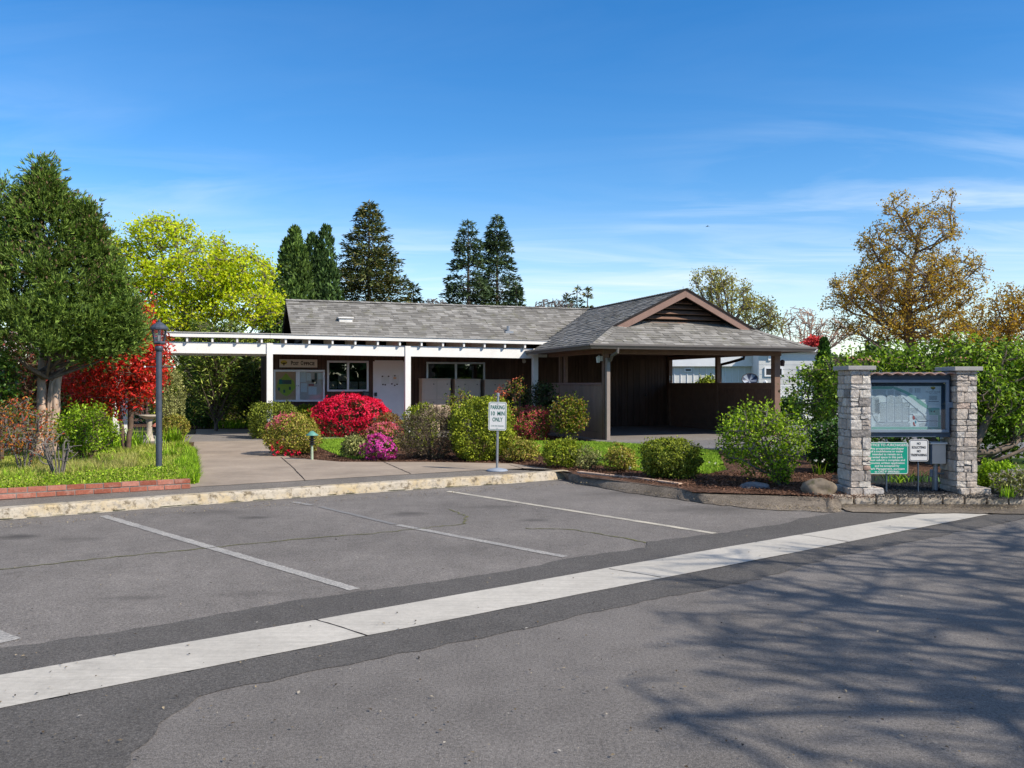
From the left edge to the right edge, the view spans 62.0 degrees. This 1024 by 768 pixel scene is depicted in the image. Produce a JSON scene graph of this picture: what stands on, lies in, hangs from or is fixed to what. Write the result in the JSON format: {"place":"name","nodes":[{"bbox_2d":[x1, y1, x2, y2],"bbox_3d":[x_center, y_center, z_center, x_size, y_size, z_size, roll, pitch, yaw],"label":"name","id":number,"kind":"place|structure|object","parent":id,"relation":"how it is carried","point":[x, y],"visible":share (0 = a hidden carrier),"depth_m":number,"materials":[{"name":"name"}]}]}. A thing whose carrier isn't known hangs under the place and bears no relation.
{"place":"outdoors","nodes":[
{"label":"outdoors","id":0,"kind":"place"},
{"bbox_2d":[3,427,195,465],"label":"bed soil","id":1,"kind":"structure","parent":0,"point":[136,429],"depth_m":24.21,"materials":[{"name":"brown soil"}]},
{"bbox_2d":[0,347,31,459],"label":"camellia shrub","id":2,"kind":"object","parent":1,"relation":"on","point":[8,390],"visible":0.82,"depth_m":14.48,"materials":[{"name":"green plant"}]},
{"bbox_2d":[0,389,64,469],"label":"heavenly bamboo","id":3,"kind":"object","parent":1,"relation":"on","point":[36,430],"visible":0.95,"depth_m":13.16,"materials":[{"name":"red plant"}]},
{"bbox_2d":[27,431,81,473],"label":"bare twigs","id":4,"kind":"object","parent":1,"relation":"on","point":[49,458],"visible":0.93,"depth_m":12.24,"materials":[{"name":"grey wood"}]},
{"bbox_2d":[0,330,110,447],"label":"photinia shrub","id":5,"kind":"object","parent":1,"relation":"on","point":[30,382],"visible":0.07,"depth_m":18.25,"materials":[{"name":"red plant"}]},
{"bbox_2d":[0,149,160,456],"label":"spruce tree","id":6,"kind":"object","parent":1,"relation":"on","point":[96,315],"visible":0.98,"depth_m":14.65,"materials":[{"name":"green plant"}]},
{"bbox_2d":[26,451,142,474],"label":"dry grass","id":7,"kind":"structure","parent":1,"relation":"on","point":[78,462],"depth_m":13.48,"materials":[{"name":"green plant"}]},
{"bbox_2d":[46,397,130,459],"bbox_3d":[-7.128,0.806,14.308,1.337,1.207,1.122,0,0,0],"label":"feathery bush","id":8,"kind":"object","parent":1,"relation":"on","point":[74,435],"visible":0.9,"depth_m":14.15,"materials":[{"name":"green plant"}]},
{"bbox_2d":[0,478,189,499],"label":"brick edging","id":9,"kind":"object","parent":1,"relation":"on","point":[76,489],"visible":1,"depth_m":10.66,"materials":[{"name":"red brick"}]},
{"bbox_2d":[0,462,197,487],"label":"ground cover","id":10,"kind":"object","parent":1,"relation":"on","point":[139,477],"visible":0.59,"depth_m":11.60,"materials":[{"name":"green plant"}]},
{"bbox_2d":[0,440,198,487],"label":"grass","id":11,"kind":"structure","parent":1,"relation":"on","point":[143,449],"depth_m":13.09,"materials":[{"name":"green plant"}]},
{"bbox_2d":[46,291,176,450],"bbox_3d":[-7.917,-0.291,17.025,2.295,3.376,2.223,0,0,-41],"label":"maple tree","id":12,"kind":"object","parent":1,"relation":"on","point":[137,378],"visible":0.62,"depth_m":16.81,"materials":[{"name":"red plant"}]},
{"bbox_2d":[144,319,174,467],"bbox_3d":[-5.377,0.198,12.998,0.426,2.364,0.264,0,0,30],"label":"lamp post","id":13,"kind":"object","parent":1,"relation":"on","point":[159,325],"visible":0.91,"depth_m":12.96,"materials":[{"name":"black metal"}]},
{"bbox_2d":[154,359,187,436],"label":"grey shrub","id":14,"kind":"object","parent":1,"relation":"on","point":[170,404],"visible":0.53,"depth_m":20.68,"materials":[{"name":"green plant"}]},
{"bbox_2d":[162,413,190,439],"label":"path shrub","id":15,"kind":"object","parent":1,"relation":"on","point":[185,422],"visible":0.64,"depth_m":20.36,"materials":[{"name":"green plant"}]},
{"bbox_2d":[174,446,203,483],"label":"grass","id":16,"kind":"structure","parent":1,"relation":"on","point":[191,453],"depth_m":13.09,"materials":[{"name":"green plant"}]},
{"bbox_2d":[4,430,500,445],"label":"porch floor","id":17,"kind":"structure","parent":0,"point":[219,437],"depth_m":21.51,"materials":[{"name":"concrete"}]},
{"bbox_2d":[4,330,551,439],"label":"covered walkway","id":18,"kind":"structure","parent":17,"relation":"on","point":[478,348],"depth_m":22.36,"materials":[{"name":"white paint"}]},
{"bbox_2d":[418,378,450,430],"bbox_3d":[-2.208,0.595,24.351,0.852,1.510,0.475,0,0,-19],"label":"cluster mailbox","id":19,"kind":"object","parent":17,"relation":"on","point":[433,390],"visible":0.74,"depth_m":24.15,"materials":[{"name":"grey metal"}]},
{"bbox_2d":[437,380,449,399],"bbox_3d":[-1.949,0.168,24.200,0.374,0.546,0.024,0,0,-19],"label":"door","id":20,"kind":"structure","parent":19,"relation":"in","point":[443,386],"depth_m":24.20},
{"bbox_2d":[451,379,480,430],"bbox_3d":[-1.335,0.602,24.645,0.785,1.497,0.475,0,0,-19],"label":"cluster mailbox","id":21,"kind":"object","parent":17,"relation":"on","point":[471,385],"visible":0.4,"depth_m":24.45,"materials":[{"name":"grey metal"}]},
{"bbox_2d":[0,464,572,506],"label":"sidewalk","id":22,"kind":"structure","parent":0,"point":[59,499],"depth_m":11.59,"materials":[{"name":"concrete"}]},
{"bbox_2d":[486,393,507,471],"bbox_3d":[-0.237,0.760,13.529,0.344,1.240,0.344,0,0,0],"label":"parking sign","id":23,"kind":"object","parent":22,"relation":"on","point":[497,416],"visible":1,"depth_m":13.50,"materials":[{"name":"white metal"}]},
{"bbox_2d":[315,433,373,459],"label":"grass","id":24,"kind":"structure","parent":0,"point":[329,445],"depth_m":18.76,"materials":[{"name":"green plant"}]},
{"bbox_2d":[190,429,530,486],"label":"concrete path","id":25,"kind":"structure","parent":0,"point":[236,462],"depth_m":14.21,"materials":[{"name":"beige concrete"}]},
{"bbox_2d":[441,386,479,425],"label":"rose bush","id":26,"kind":"object","parent":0,"point":[459,398],"visible":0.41,"depth_m":19.51,"materials":[{"name":"green plant"}]},
{"bbox_2d":[3,397,940,499],"bbox_3d":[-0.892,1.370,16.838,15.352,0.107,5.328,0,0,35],"label":"bark mulch","id":27,"kind":"object","parent":0,"point":[622,470],"visible":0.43,"depth_m":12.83,"materials":[{"name":"brown wood"}]},
{"bbox_2d":[174,395,212,428],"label":"shade shrub","id":28,"kind":"object","parent":27,"relation":"on","point":[188,412],"visible":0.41,"depth_m":26.21,"materials":[{"name":"green plant"}]},
{"bbox_2d":[148,332,272,424],"bbox_3d":[-10.354,-0.156,29.264,4.187,3.282,1.253,0,0,0],"label":"tall hedge","id":29,"kind":"object","parent":27,"relation":"on","point":[178,359],"visible":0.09,"depth_m":29.05,"materials":[{"name":"green plant"}]},
{"bbox_2d":[175,317,254,430],"bbox_3d":[-8.730,-0.256,24.961,2.372,3.472,2.446,0,0,0],"label":"pine shrub","id":30,"kind":"object","parent":27,"relation":"on","point":[213,374],"visible":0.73,"depth_m":24.72,"materials":[{"name":"green plant"}]},
{"bbox_2d":[225,356,260,426],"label":"pine shrub","id":31,"kind":"object","parent":27,"relation":"on","point":[253,396],"visible":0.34,"depth_m":27.00,"materials":[{"name":"green plant"}]},
{"bbox_2d":[244,400,297,438],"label":"boxwood shrub","id":32,"kind":"object","parent":27,"relation":"on","point":[255,423],"visible":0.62,"depth_m":20.95,"materials":[{"name":"green plant"}]},
{"bbox_2d":[260,411,324,455],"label":"azalea shrub","id":33,"kind":"object","parent":27,"relation":"on","point":[289,445],"visible":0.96,"depth_m":16.37,"materials":[{"name":"green plant"}]},
{"bbox_2d":[275,224,316,299],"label":"cedar tree","id":34,"kind":"object","parent":27,"relation":"on","point":[294,262],"visible":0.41,"depth_m":49.56,"materials":[{"name":"green plant"}]},
{"bbox_2d":[304,223,345,300],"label":"cedar tree","id":35,"kind":"object","parent":27,"relation":"on","point":[327,280],"visible":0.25,"depth_m":51.58,"materials":[{"name":"green plant"}]},
{"bbox_2d":[334,199,415,302],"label":"fir tree","id":36,"kind":"object","parent":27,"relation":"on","point":[364,270],"visible":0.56,"depth_m":54.42,"materials":[{"name":"green plant"}]},
{"bbox_2d":[359,432,397,460],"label":"azalea shrub","id":37,"kind":"object","parent":27,"relation":"on","point":[374,453],"visible":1,"depth_m":15.41,"materials":[{"name":"pink plant"}]},
{"bbox_2d":[361,421,404,451],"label":"azalea shrub","id":38,"kind":"object","parent":27,"relation":"on","point":[380,427],"visible":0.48,"depth_m":17.16,"materials":[{"name":"pink plant"}]},
{"bbox_2d":[402,401,439,446],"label":"boxwood shrub","id":39,"kind":"object","parent":27,"relation":"on","point":[414,409],"visible":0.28,"depth_m":18.58,"materials":[{"name":"green plant"}]},
{"bbox_2d":[392,403,473,458],"bbox_3d":[-1.435,0.859,15.883,1.604,1.094,1.405,0,0,0],"label":"heather shrub","id":40,"kind":"object","parent":27,"relation":"on","point":[425,450],"visible":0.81,"depth_m":15.63,"materials":[{"name":"green plant"}]},
{"bbox_2d":[438,219,493,304],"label":"spruce tree","id":41,"kind":"object","parent":27,"relation":"on","point":[459,293],"visible":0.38,"depth_m":57.69,"materials":[{"name":"green plant"}]},
{"bbox_2d":[446,393,518,461],"bbox_3d":[-0.546,0.782,15.534,1.348,1.245,1.195,0,0,0],"label":"boxwood shrub","id":42,"kind":"object","parent":27,"relation":"on","point":[481,432],"visible":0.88,"depth_m":15.22,"materials":[{"name":"green plant"}]},
{"bbox_2d":[470,214,525,305],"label":"spruce tree","id":43,"kind":"object","parent":27,"relation":"on","point":[494,242],"visible":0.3,"depth_m":59.63,"materials":[{"name":"green plant"}]},
{"bbox_2d":[499,380,533,434],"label":"rose bush","id":44,"kind":"object","parent":27,"relation":"on","point":[526,395],"visible":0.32,"depth_m":22.69,"materials":[{"name":"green plant"}]},
{"bbox_2d":[498,434,541,461],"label":"kerbside shrub","id":45,"kind":"object","parent":27,"relation":"on","point":[519,453],"visible":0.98,"depth_m":15.08,"materials":[{"name":"green plant"}]},
{"bbox_2d":[261,288,816,439],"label":"post office building","id":46,"kind":"structure","parent":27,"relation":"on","point":[611,364],"depth_m":24.18,"materials":[{"name":"brown wood"}]},
{"bbox_2d":[279,359,316,366],"bbox_3d":[-5.893,-0.569,23.523,1.016,0.220,0.034,0,0,-19],"label":"wall sign","id":47,"kind":"object","parent":46,"relation":"attached to","point":[297,363],"visible":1,"depth_m":23.50,"materials":[{"name":"black"}]},
{"bbox_2d":[273,370,324,401],"bbox_3d":[-5.870,0.048,23.515,1.381,0.883,0.105,0,0,-19],"label":"notice case","id":48,"kind":"object","parent":46,"relation":"attached to","point":[299,385],"visible":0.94,"depth_m":23.48,"materials":[{"name":"glass"}]},
{"bbox_2d":[327,361,368,391],"bbox_3d":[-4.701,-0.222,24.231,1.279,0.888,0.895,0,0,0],"label":"window","id":49,"kind":"structure","parent":46,"relation":"in","point":[342,376],"depth_m":24.33,"materials":[{"name":"glass"}]},
{"bbox_2d":[373,360,403,423],"bbox_3d":[-3.513,0.338,24.350,0.915,2.025,0.165,0,0,-19],"label":"door","id":50,"kind":"structure","parent":46,"relation":"in","point":[388,375],"depth_m":24.39,"materials":[{"name":"paint"}]},
{"bbox_2d":[426,362,484,391],"bbox_3d":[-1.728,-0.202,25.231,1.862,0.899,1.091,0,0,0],"label":"window","id":51,"kind":"structure","parent":46,"relation":"in","point":[453,370],"depth_m":25.33,"materials":[{"name":"glass"}]},
{"bbox_2d":[627,359,646,425],"bbox_3d":[3.965,0.265,26.830,0.691,2.090,0.074,0,0,-19],"label":"storage door","id":52,"kind":"structure","parent":46,"relation":"in","point":[629,361],"depth_m":26.84,"materials":[{"name":"brown wood"}]},
{"bbox_2d":[523,380,559,422],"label":"rose bush","id":53,"kind":"object","parent":27,"relation":"on","point":[538,391],"visible":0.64,"depth_m":21.73,"materials":[{"name":"green plant"}]},
{"bbox_2d":[503,435,585,441],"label":"bark mulch","id":54,"kind":"object","parent":27,"relation":"on","point":[550,437],"visible":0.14,"depth_m":21.40,"materials":[{"name":"brown wood"}]},
{"bbox_2d":[509,405,551,440],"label":"azalea shrub","id":55,"kind":"object","parent":54,"relation":"on","point":[541,430],"visible":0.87,"depth_m":20.51,"materials":[{"name":"red plant"}]},
{"bbox_2d":[540,435,582,467],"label":"kerbside shrub","id":56,"kind":"object","parent":27,"relation":"on","point":[568,459],"visible":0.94,"depth_m":14.02,"materials":[{"name":"green plant"}]},
{"bbox_2d":[571,443,604,469],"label":"kerbside shrub","id":57,"kind":"object","parent":27,"relation":"on","point":[587,458],"visible":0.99,"depth_m":13.84,"materials":[{"name":"green plant"}]},
{"bbox_2d":[601,441,639,470],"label":"kerbside shrub","id":58,"kind":"object","parent":27,"relation":"on","point":[627,461],"visible":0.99,"depth_m":13.51,"materials":[{"name":"green plant"}]},
{"bbox_2d":[637,435,704,479],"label":"kerbside shrub","id":59,"kind":"object","parent":27,"relation":"on","point":[663,462],"visible":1,"depth_m":12.39,"materials":[{"name":"green plant"}]},
{"bbox_2d":[672,349,830,394],"bbox_3d":[9.912,-0.061,41.875,9.061,3.022,6.650,0,0,0],"label":"white mobile home","id":60,"kind":"object","parent":27,"relation":"on","point":[686,370],"visible":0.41,"depth_m":39.75,"materials":[{"name":"plastic"}]},
{"bbox_2d":[709,394,814,481],"bbox_3d":[3.500,0.778,12.085,1.600,1.285,1.242,0,0,0],"label":"open shrub","id":61,"kind":"object","parent":27,"relation":"on","point":[756,451],"visible":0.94,"depth_m":11.91,"materials":[{"name":"green plant"}]},
{"bbox_2d":[765,458,795,485],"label":"open shrub","id":62,"kind":"object","parent":27,"relation":"on","point":[780,474],"visible":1,"depth_m":11.55,"materials":[{"name":"green plant"}]},
{"bbox_2d":[801,417,879,472],"bbox_3d":[5.158,0.991,13.411,1.201,1.032,1.111,0,0,0],"label":"flowering shrub","id":63,"kind":"object","parent":27,"relation":"on","point":[824,444],"visible":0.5,"depth_m":13.27,"materials":[{"name":"green plant"}]},
{"bbox_2d":[819,361,871,421],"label":"flowering shrub","id":64,"kind":"object","parent":27,"relation":"on","point":[829,393],"visible":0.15,"depth_m":14.49,"materials":[{"name":"green plant"}]},
{"bbox_2d":[817,187,993,354],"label":"oak tree","id":65,"kind":"object","parent":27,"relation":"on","point":[907,314],"visible":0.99,"depth_m":44.47,"materials":[{"name":"brown plant"}]},
{"bbox_2d":[481,379,510,416],"bbox_3d":[-0.484,0.609,24.931,0.803,1.483,0.475,0,0,-19],"label":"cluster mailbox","id":66,"kind":"object","parent":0,"point":[489,386],"visible":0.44,"depth_m":24.69,"materials":[{"name":"grey metal"}]},
{"bbox_2d":[0,472,1023,700],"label":"parking lot","id":67,"kind":"structure","parent":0,"point":[72,598],"depth_m":7.98,"materials":[{"name":"grey asphalt"}]},
{"bbox_2d":[100,515,357,589],"bbox_3d":[-2.904,1.499,7.965,4.941,0.001,0.112,0,0,45],"label":"stall stripe","id":68,"kind":"object","parent":67,"relation":"on","point":[279,567],"visible":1,"depth_m":7.45,"materials":[{"name":"white paint"}]},
{"bbox_2d":[0,479,561,520],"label":"gutter line","id":69,"kind":"object","parent":67,"relation":"on","point":[272,499],"visible":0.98,"depth_m":10.96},
{"bbox_2d":[0,470,568,519],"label":"kerb","id":70,"kind":"structure","parent":67,"relation":"on","point":[65,508],"depth_m":11.00,"materials":[{"name":"beige concrete"}]},
{"bbox_2d":[7,509,645,568],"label":"moss cracks","id":71,"kind":"object","parent":67,"relation":"on","point":[325,536],"visible":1,"depth_m":8.22,"materials":[{"name":"green plant"}]},
{"bbox_2d":[0,512,934,674],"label":"asphalt band","id":72,"kind":"object","parent":67,"relation":"on","point":[59,651],"visible":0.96,"depth_m":5.89,"materials":[{"name":"grey asphalt"}]},
{"bbox_2d":[396,524,565,556],"bbox_3d":[-0.379,1.499,8.239,2.380,0.001,0.097,0,0,45],"label":"stall stripe","id":73,"kind":"object","parent":67,"relation":"on","point":[500,544],"visible":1,"depth_m":8.11,"materials":[{"name":"white paint"}]},
{"bbox_2d":[0,513,986,707],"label":"drainage strip","id":74,"kind":"object","parent":67,"relation":"on","point":[24,686],"visible":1,"depth_m":5.41,"materials":[{"name":"concrete"}]},
{"bbox_2d":[0,514,1023,767],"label":"asphalt trench","id":75,"kind":"object","parent":67,"relation":"on","point":[124,718],"visible":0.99,"depth_m":4.49,"materials":[{"name":"grey asphalt"}]},
{"bbox_2d":[446,491,714,533],"bbox_3d":[0.570,1.499,10.243,0.097,0.001,4.462,0,0,-41],"label":"stall stripe","id":76,"kind":"object","parent":67,"relation":"on","point":[588,513],"visible":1,"depth_m":9.87,"materials":[{"name":"white paint"}]},
{"bbox_2d":[561,472,840,511],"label":"asphalt berm","id":77,"kind":"structure","parent":67,"relation":"on","point":[810,502],"depth_m":10.71,"materials":[{"name":"grey asphalt"}]},
{"bbox_2d":[0,0,1023,364],"label":"sky","id":78,"kind":"structure","parent":0,"point":[607,137],"materials":[{"name":"blue"}]},
{"bbox_2d":[126,519,1023,767],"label":"road","id":79,"kind":"structure","parent":0,"point":[472,686],"depth_m":4.18,"materials":[{"name":"grey asphalt"}]},
{"bbox_2d":[508,440,725,473],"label":"grass","id":80,"kind":"structure","parent":0,"point":[710,466],"depth_m":16.74,"materials":[{"name":"green plant"}]},
{"bbox_2d":[548,426,776,441],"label":"carport floor","id":81,"kind":"structure","parent":0,"point":[628,433],"depth_m":22.50,"materials":[{"name":"concrete"}]},
{"bbox_2d":[620,424,924,455],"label":"driveway","id":82,"kind":"structure","parent":0,"point":[705,444],"depth_m":20.06,"materials":[{"name":"grey asphalt"}]},
{"bbox_2d":[731,493,1023,513],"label":"shoulder","id":83,"kind":"object","parent":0,"point":[959,508],"visible":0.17,"depth_m":10.17},
{"bbox_2d":[801,478,836,496],"bbox_3d":[3.881,1.349,10.785,0.405,0.319,0.309,0,0,0],"label":"boulder","id":84,"kind":"object","parent":83,"relation":"on","point":[816,486],"visible":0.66,"depth_m":10.67,"materials":[{"name":"beige stone"}]},
{"bbox_2d":[832,475,1023,499],"bbox_3d":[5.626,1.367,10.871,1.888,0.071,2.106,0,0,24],"label":"gravel","id":85,"kind":"structure","parent":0,"point":[917,494],"depth_m":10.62,"materials":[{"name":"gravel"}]},
{"bbox_2d":[833,366,883,494],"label":"stone pillar","id":86,"kind":"structure","parent":85,"relation":"on","point":[854,426],"depth_m":10.64,"materials":[{"name":"grey stone"}]},
{"bbox_2d":[868,439,907,491],"bbox_3d":[4.730,1.047,10.759,0.536,0.707,0.043,0,0,0],"label":"notice sign","id":87,"kind":"object","parent":85,"relation":"on","point":[888,457],"visible":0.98,"depth_m":10.75,"materials":[{"name":"metal"}]},
{"bbox_2d":[909,438,928,491],"bbox_3d":[5.155,1.041,10.814,0.247,0.717,0.030,0,0,0],"label":"warning sign","id":88,"kind":"object","parent":85,"relation":"on","point":[918,449],"visible":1,"depth_m":10.80,"materials":[{"name":"white metal"}]},
{"bbox_2d":[925,442,947,490],"bbox_3d":[5.431,1.072,10.925,0.222,0.656,0.190,0,0,0],"label":"utility cabinet","id":89,"kind":"object","parent":85,"relation":"on","point":[937,453],"visible":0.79,"depth_m":10.85,"materials":[{"name":"metal"}]},
{"bbox_2d":[935,367,990,494],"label":"stone pillar","id":90,"kind":"structure","parent":85,"relation":"on","point":[959,469],"depth_m":10.66,"materials":[{"name":"grey stone"}]},
{"bbox_2d":[868,372,956,436],"bbox_3d":[5.031,0.262,10.890,1.068,0.822,0.440,0,0,0],"label":"map case","id":91,"kind":"object","parent":90,"relation":"attached to","point":[911,404],"visible":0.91,"depth_m":10.83,"materials":[{"name":"glass"}]},
{"bbox_2d":[868,380,952,432],"bbox_3d":[5.032,0.279,10.767,1.066,0.666,0.035,0,0,0],"label":"door","id":92,"kind":"structure","parent":91,"relation":"in","point":[948,404],"depth_m":10.75,"materials":[{"name":"grey glass"}]},
{"bbox_2d":[976,457,1017,489],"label":"shrub","id":93,"kind":"object","parent":85,"relation":"on","point":[983,480],"visible":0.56,"depth_m":11.05,"materials":[{"name":"green plant"}]},
{"bbox_2d":[988,463,1023,497],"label":"shrub","id":94,"kind":"object","parent":85,"relation":"on","point":[1017,482],"visible":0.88,"depth_m":10.52,"materials":[{"name":"green plant"}]},
{"label":"ground","id":95,"kind":"structure","parent":0,"visible":0},
{"bbox_2d":[3,354,155,423],"bbox_3d":[-18.110,-0.054,30.274,11.231,3.104,1.241,0,0,0],"label":"tall hedge","id":96,"kind":"object","parent":95,"relation":"on","point":[144,413],"visible":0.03,"depth_m":30.08,"materials":[{"name":"green plant"}]},
{"bbox_2d":[107,209,288,419],"bbox_3d":[-12.424,-2.618,33.026,7.740,8.341,4.522,0,0,0],"label":"maple tree","id":97,"kind":"object","parent":95,"relation":"on","point":[226,282],"visible":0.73,"depth_m":32.36,"materials":[{"name":"green plant"}]},
{"bbox_2d":[253,272,290,342],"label":"maple tree","id":98,"kind":"object","parent":95,"relation":"on","point":[279,320],"visible":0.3,"depth_m":43.52,"materials":[{"name":"green plant"}]},
{"bbox_2d":[506,279,526,305],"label":"spruce tree","id":99,"kind":"object","parent":95,"relation":"on","point":[516,292],"visible":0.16,"depth_m":56.81,"materials":[{"name":"green plant"}]},
{"bbox_2d":[683,265,789,335],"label":"young oak tree","id":100,"kind":"object","parent":95,"relation":"on","point":[746,301],"visible":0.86,"depth_m":49.58,"materials":[{"name":"green plant"}]},
{"bbox_2d":[781,306,853,347],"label":"bare tree","id":101,"kind":"object","parent":95,"relation":"on","point":[819,332],"visible":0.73,"depth_m":59.63,"materials":[{"name":"brown plant"}]},
{"bbox_2d":[812,336,836,426],"bbox_3d":[9.506,0.011,25.987,0.796,2.978,0.784,0,0,0],"label":"cypress tree","id":102,"kind":"object","parent":95,"relation":"on","point":[823,346],"visible":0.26,"depth_m":25.87,"materials":[{"name":"green plant"}]},
{"bbox_2d":[778,323,1023,464],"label":"tall shrub","id":103,"kind":"object","parent":95,"relation":"on","point":[1008,416],"visible":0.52,"depth_m":14.87,"materials":[{"name":"green plant"}]},
{"bbox_2d":[934,281,1023,356],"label":"young oak tree","id":104,"kind":"object","parent":95,"relation":"on","point":[1009,325],"visible":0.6,"depth_m":41.66,"materials":[{"name":"orange plant"}]},
{"label":"lawn","id":105,"kind":"structure","parent":0,"visible":0},
{"bbox_2d":[546,391,590,440],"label":"rose bush","id":106,"kind":"object","parent":105,"relation":"on","point":[563,423],"visible":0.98,"depth_m":20.19,"materials":[{"name":"green plant"}]},
{"label":"lawn","id":107,"kind":"structure","parent":0,"visible":0},
{"bbox_2d":[307,393,393,436],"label":"azalea shrub","id":108,"kind":"object","parent":107,"relation":"on","point":[342,401],"visible":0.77,"depth_m":21.66,"materials":[{"name":"red plant"}]},
{"bbox_2d":[338,433,366,456],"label":"rhododendron shrub","id":109,"kind":"object","parent":107,"relation":"on","point":[348,449],"visible":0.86,"depth_m":15.97,"materials":[{"name":"green plant"}]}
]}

